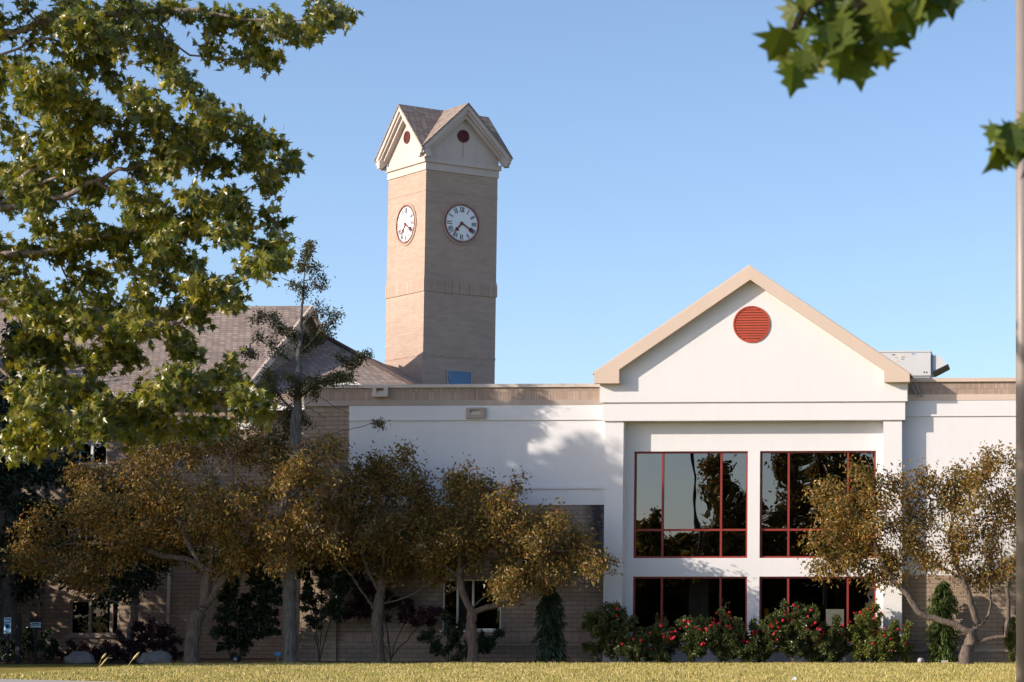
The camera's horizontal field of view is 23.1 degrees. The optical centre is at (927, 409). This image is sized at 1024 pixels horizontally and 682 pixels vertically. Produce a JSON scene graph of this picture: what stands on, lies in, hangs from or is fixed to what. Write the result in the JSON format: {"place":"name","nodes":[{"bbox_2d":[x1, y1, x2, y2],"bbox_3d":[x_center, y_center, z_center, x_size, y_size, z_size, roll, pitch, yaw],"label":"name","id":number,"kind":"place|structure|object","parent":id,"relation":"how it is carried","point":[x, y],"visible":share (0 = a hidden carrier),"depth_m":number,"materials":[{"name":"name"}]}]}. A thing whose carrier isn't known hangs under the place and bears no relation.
{"place":"outdoors","nodes":[
{"label":"outdoors","id":0,"kind":"place"},
{"bbox_2d":[0,679,110,681],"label":"path","id":1,"kind":"structure","parent":0,"point":[14,680],"depth_m":52.26,"materials":[{"name":"concrete"}]},
{"bbox_2d":[0,661,1015,681],"bbox_3d":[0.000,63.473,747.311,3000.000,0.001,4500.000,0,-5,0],"label":"lawn","id":2,"kind":"structure","parent":0,"point":[13,668],"depth_m":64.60,"materials":[{"name":"green plant"}]},
{"bbox_2d":[95,653,107,676],"bbox_3d":[-18.765,5.819,55.208,0.325,0.573,0.040,0,-5,0],"label":"grass stalk","id":3,"kind":"object","parent":2,"relation":"on","point":[104,655],"depth_m":55.21,"materials":[{"name":"plant"}]},
{"bbox_2d":[119,652,139,678],"bbox_3d":[-17.180,5.532,52.221,0.488,0.652,0.040,0,-5,0],"label":"grass stalk","id":4,"kind":"object","parent":2,"relation":"on","point":[136,655],"depth_m":52.23,"materials":[{"name":"plant"}]},
{"bbox_2d":[0,411,355,663],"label":"ornamental tree","id":5,"kind":"object","parent":2,"relation":"on","point":[223,506],"visible":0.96,"depth_m":69.28,"materials":[{"name":"green plant"}]},
{"bbox_2d":[0,0,364,470],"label":"maple tree","id":6,"kind":"object","parent":2,"relation":"on","point":[157,232],"visible":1,"depth_m":22.00,"materials":[{"name":"green plant"}]},
{"bbox_2d":[0,305,421,657],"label":"shingled building","id":7,"kind":"structure","parent":2,"relation":"on","point":[62,615],"depth_m":78.50,"materials":[{"name":"brown"}]},
{"bbox_2d":[79,442,107,464],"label":"window","id":8,"kind":"structure","parent":7,"relation":"in","point":[95,449],"depth_m":78.86,"materials":[{"name":"black glass"}]},
{"bbox_2d":[70,600,118,634],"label":"window","id":9,"kind":"structure","parent":7,"relation":"in","point":[84,620],"depth_m":78.42,"materials":[{"name":"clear glass"}]},
{"bbox_2d":[232,238,390,663],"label":"tall sparse tree","id":10,"kind":"object","parent":2,"relation":"on","point":[292,417],"visible":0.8,"depth_m":70.44,"materials":[{"name":"green plant"}]},
{"bbox_2d":[374,103,512,383],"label":"clock tower","id":11,"kind":"structure","parent":2,"relation":"on","point":[443,169],"depth_m":88.58,"materials":[{"name":"brick"}]},
{"bbox_2d":[446,369,471,383],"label":"door","id":12,"kind":"structure","parent":11,"relation":"in","point":[452,376],"depth_m":88.08,"materials":[{"name":"blue paint"}]},
{"bbox_2d":[0,658,1015,663],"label":"planting bed","id":13,"kind":"object","parent":2,"relation":"on","point":[202,660],"visible":0.33,"depth_m":72.99,"materials":[{"name":"brown soil"}]},
{"bbox_2d":[4,616,11,662],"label":"parking sign","id":14,"kind":"object","parent":13,"relation":"on","point":[7,624],"visible":1,"depth_m":70.59,"materials":[{"name":"metal"}]},
{"bbox_2d":[15,613,21,662],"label":"bollard","id":15,"kind":"object","parent":13,"relation":"on","point":[18,639],"visible":1,"depth_m":70.54,"materials":[{"name":"grey metal"}]},
{"bbox_2d":[0,625,60,662],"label":"shrub","id":16,"kind":"object","parent":13,"relation":"on","point":[27,640],"visible":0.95,"depth_m":71.16,"materials":[{"name":"green plant"}]},
{"bbox_2d":[30,616,41,662],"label":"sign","id":17,"kind":"object","parent":13,"relation":"on","point":[36,623],"visible":1,"depth_m":70.79,"materials":[{"name":"metal"}]},
{"bbox_2d":[0,317,123,660],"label":"dark evergreen tree","id":18,"kind":"object","parent":13,"relation":"on","point":[13,594],"visible":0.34,"depth_m":74.19,"materials":[{"name":"green plant"}]},
{"bbox_2d":[64,651,94,662],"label":"boulder","id":19,"kind":"object","parent":13,"relation":"on","point":[80,657],"visible":0.66,"depth_m":70.39,"materials":[{"name":"stone"}]},
{"bbox_2d":[54,613,183,661],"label":"shrub","id":20,"kind":"object","parent":13,"relation":"on","point":[144,641],"visible":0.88,"depth_m":71.77,"materials":[{"name":"purple plant"}]},
{"bbox_2d":[52,475,236,659],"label":"dark background tree","id":21,"kind":"object","parent":13,"relation":"on","point":[131,584],"visible":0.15,"depth_m":73.68,"materials":[{"name":"green plant"}]},
{"bbox_2d":[137,650,171,662],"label":"boulder","id":22,"kind":"object","parent":13,"relation":"on","point":[160,656],"visible":0.64,"depth_m":70.37,"materials":[{"name":"stone"}]},
{"bbox_2d":[232,656,239,662],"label":"ground light","id":23,"kind":"object","parent":13,"relation":"on","point":[235,659],"visible":0.91,"depth_m":70.36,"materials":[{"name":"grey metal"}]},
{"bbox_2d":[208,547,282,661],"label":"shrub","id":24,"kind":"object","parent":13,"relation":"on","point":[264,595],"visible":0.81,"depth_m":71.77,"materials":[{"name":"green plant"}]},
{"bbox_2d":[275,652,281,662],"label":"sign","id":25,"kind":"object","parent":13,"relation":"on","point":[278,653],"visible":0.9,"depth_m":71.51,"materials":[{"name":"blue metal"}]},
{"bbox_2d":[296,541,363,661],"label":"shrub","id":26,"kind":"object","parent":13,"relation":"on","point":[342,585],"visible":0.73,"depth_m":72.03,"materials":[{"name":"green plant"}]},
{"bbox_2d":[308,438,467,662],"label":"ornamental tree","id":27,"kind":"object","parent":13,"relation":"on","point":[385,558],"visible":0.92,"depth_m":71.22,"materials":[{"name":"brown plant"}]},
{"bbox_2d":[341,573,447,661],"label":"purple leaf tree","id":28,"kind":"object","parent":13,"relation":"on","point":[407,609],"visible":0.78,"depth_m":72.12,"materials":[{"name":"purple plant"}]},
{"bbox_2d":[416,610,505,661],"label":"shrub","id":29,"kind":"object","parent":13,"relation":"on","point":[451,632],"visible":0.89,"depth_m":71.38,"materials":[{"name":"green plant"}]},
{"bbox_2d":[406,452,623,662],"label":"ornamental tree","id":30,"kind":"object","parent":13,"relation":"on","point":[529,548],"visible":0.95,"depth_m":70.60,"materials":[{"name":"green plant"}]},
{"bbox_2d":[530,585,569,662],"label":"weeping spruce","id":31,"kind":"object","parent":13,"relation":"on","point":[549,620],"visible":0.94,"depth_m":71.34,"materials":[{"name":"green plant"}]},
{"bbox_2d":[580,639,605,662],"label":"shrub","id":32,"kind":"object","parent":13,"relation":"on","point":[589,647],"visible":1,"depth_m":71.40,"materials":[{"name":"green plant"}]},
{"bbox_2d":[580,600,646,661],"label":"rose bush","id":33,"kind":"object","parent":13,"relation":"on","point":[603,621],"visible":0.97,"depth_m":71.33,"materials":[{"name":"green plant"}]},
{"bbox_2d":[619,626,651,662],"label":"rose bush","id":34,"kind":"object","parent":13,"relation":"on","point":[639,652],"visible":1,"depth_m":71.19,"materials":[{"name":"green plant"}]},
{"bbox_2d":[642,622,682,662],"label":"rose bush","id":35,"kind":"object","parent":13,"relation":"on","point":[661,650],"visible":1,"depth_m":71.50,"materials":[{"name":"green plant"}]},
{"bbox_2d":[669,613,712,662],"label":"rose bush","id":36,"kind":"object","parent":13,"relation":"on","point":[692,648],"visible":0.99,"depth_m":71.23,"materials":[{"name":"green plant"}]},
{"bbox_2d":[695,606,746,662],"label":"rose bush","id":37,"kind":"object","parent":13,"relation":"on","point":[717,641],"visible":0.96,"depth_m":71.26,"materials":[{"name":"green plant"}]},
{"bbox_2d":[725,632,761,662],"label":"rose bush","id":38,"kind":"object","parent":13,"relation":"on","point":[750,652],"visible":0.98,"depth_m":71.22,"materials":[{"name":"green plant"}]},
{"bbox_2d":[742,616,776,662],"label":"rose bush","id":39,"kind":"object","parent":13,"relation":"on","point":[756,634],"visible":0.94,"depth_m":71.49,"materials":[{"name":"green plant"}]},
{"bbox_2d":[757,598,823,662],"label":"rose bush","id":40,"kind":"object","parent":13,"relation":"on","point":[782,629],"visible":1,"depth_m":71.19,"materials":[{"name":"green plant"}]},
{"bbox_2d":[806,636,827,662],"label":"rose bush","id":41,"kind":"object","parent":13,"relation":"on","point":[818,657],"visible":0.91,"depth_m":71.38,"materials":[{"name":"green plant"}]},
{"bbox_2d":[817,614,853,662],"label":"rose bush","id":42,"kind":"object","parent":13,"relation":"on","point":[835,647],"visible":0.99,"depth_m":71.21,"materials":[{"name":"green plant"}]},
{"bbox_2d":[839,602,885,661],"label":"rose bush","id":43,"kind":"object","parent":13,"relation":"on","point":[868,624],"visible":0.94,"depth_m":71.32,"materials":[{"name":"green plant"}]},
{"bbox_2d":[863,630,892,662],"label":"rose bush","id":44,"kind":"object","parent":13,"relation":"on","point":[872,645],"visible":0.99,"depth_m":71.06,"materials":[{"name":"green plant"}]},
{"bbox_2d":[877,619,916,662],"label":"rose bush","id":45,"kind":"object","parent":13,"relation":"on","point":[901,645],"visible":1,"depth_m":71.20,"materials":[{"name":"green plant"}]},
{"bbox_2d":[917,658,923,662],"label":"ground light","id":46,"kind":"object","parent":13,"relation":"on","point":[920,660],"visible":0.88,"depth_m":70.36,"materials":[{"name":"grey metal"}]},
{"bbox_2d":[924,580,960,662],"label":"weeping spruce","id":47,"kind":"object","parent":13,"relation":"on","point":[943,644],"visible":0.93,"depth_m":71.53,"materials":[{"name":"green plant"}]},
{"bbox_2d":[1002,608,1015,661],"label":"shrub","id":48,"kind":"object","parent":13,"relation":"on","point":[1010,643],"visible":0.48,"depth_m":71.76,"materials":[{"name":"green plant"}]},
{"bbox_2d":[299,265,1015,661],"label":"college building","id":49,"kind":"structure","parent":2,"relation":"on","point":[683,459],"depth_m":73.03,"materials":[{"name":"white paint"}]},
{"bbox_2d":[330,382,362,384],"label":"roof curb","id":50,"kind":"structure","parent":49,"relation":"on","point":[350,384],"depth_m":77.01,"materials":[{"name":"white paint"}]},
{"bbox_2d":[442,579,500,629],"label":"window","id":51,"kind":"structure","parent":49,"relation":"in","point":[488,619],"depth_m":73.34,"materials":[{"name":"glass"}]},
{"bbox_2d":[633,577,746,641],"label":"window","id":52,"kind":"structure","parent":49,"relation":"in","point":[664,600],"depth_m":73.04,"materials":[{"name":"black glass"}]},
{"bbox_2d":[634,451,747,557],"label":"window","id":53,"kind":"structure","parent":49,"relation":"in","point":[688,504],"depth_m":73.27,"materials":[{"name":"clear glass"}]},
{"bbox_2d":[759,576,875,641],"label":"window","id":54,"kind":"structure","parent":49,"relation":"in","point":[843,601],"depth_m":72.84,"materials":[{"name":"black glass"}]},
{"bbox_2d":[760,451,875,557],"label":"window","id":55,"kind":"structure","parent":49,"relation":"in","point":[784,475],"depth_m":73.11,"materials":[{"name":"glass"}]},
{"bbox_2d":[880,350,949,377],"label":"rooftop air unit","id":56,"kind":"object","parent":49,"relation":"on","point":[922,364],"visible":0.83,"depth_m":79.17,"materials":[{"name":"paint"}]},
{"bbox_2d":[752,0,1023,178],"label":"maple tree","id":57,"kind":"object","parent":2,"relation":"on","point":[841,30],"visible":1,"depth_m":6.57,"materials":[{"name":"green plant"}]},
{"bbox_2d":[792,440,1015,664],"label":"ornamental tree","id":58,"kind":"object","parent":2,"relation":"on","point":[864,527],"visible":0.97,"depth_m":69.14,"materials":[{"name":"green plant"}]},
{"bbox_2d":[1015,0,1023,681],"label":"lamp post","id":59,"kind":"object","parent":2,"relation":"on","point":[1019,55],"visible":1,"depth_m":27.07,"materials":[{"name":"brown metal"}]},
{"bbox_2d":[0,0,1015,383],"label":"sky","id":60,"kind":"structure","parent":0,"point":[659,153],"materials":[{"name":"blue"}]}
]}

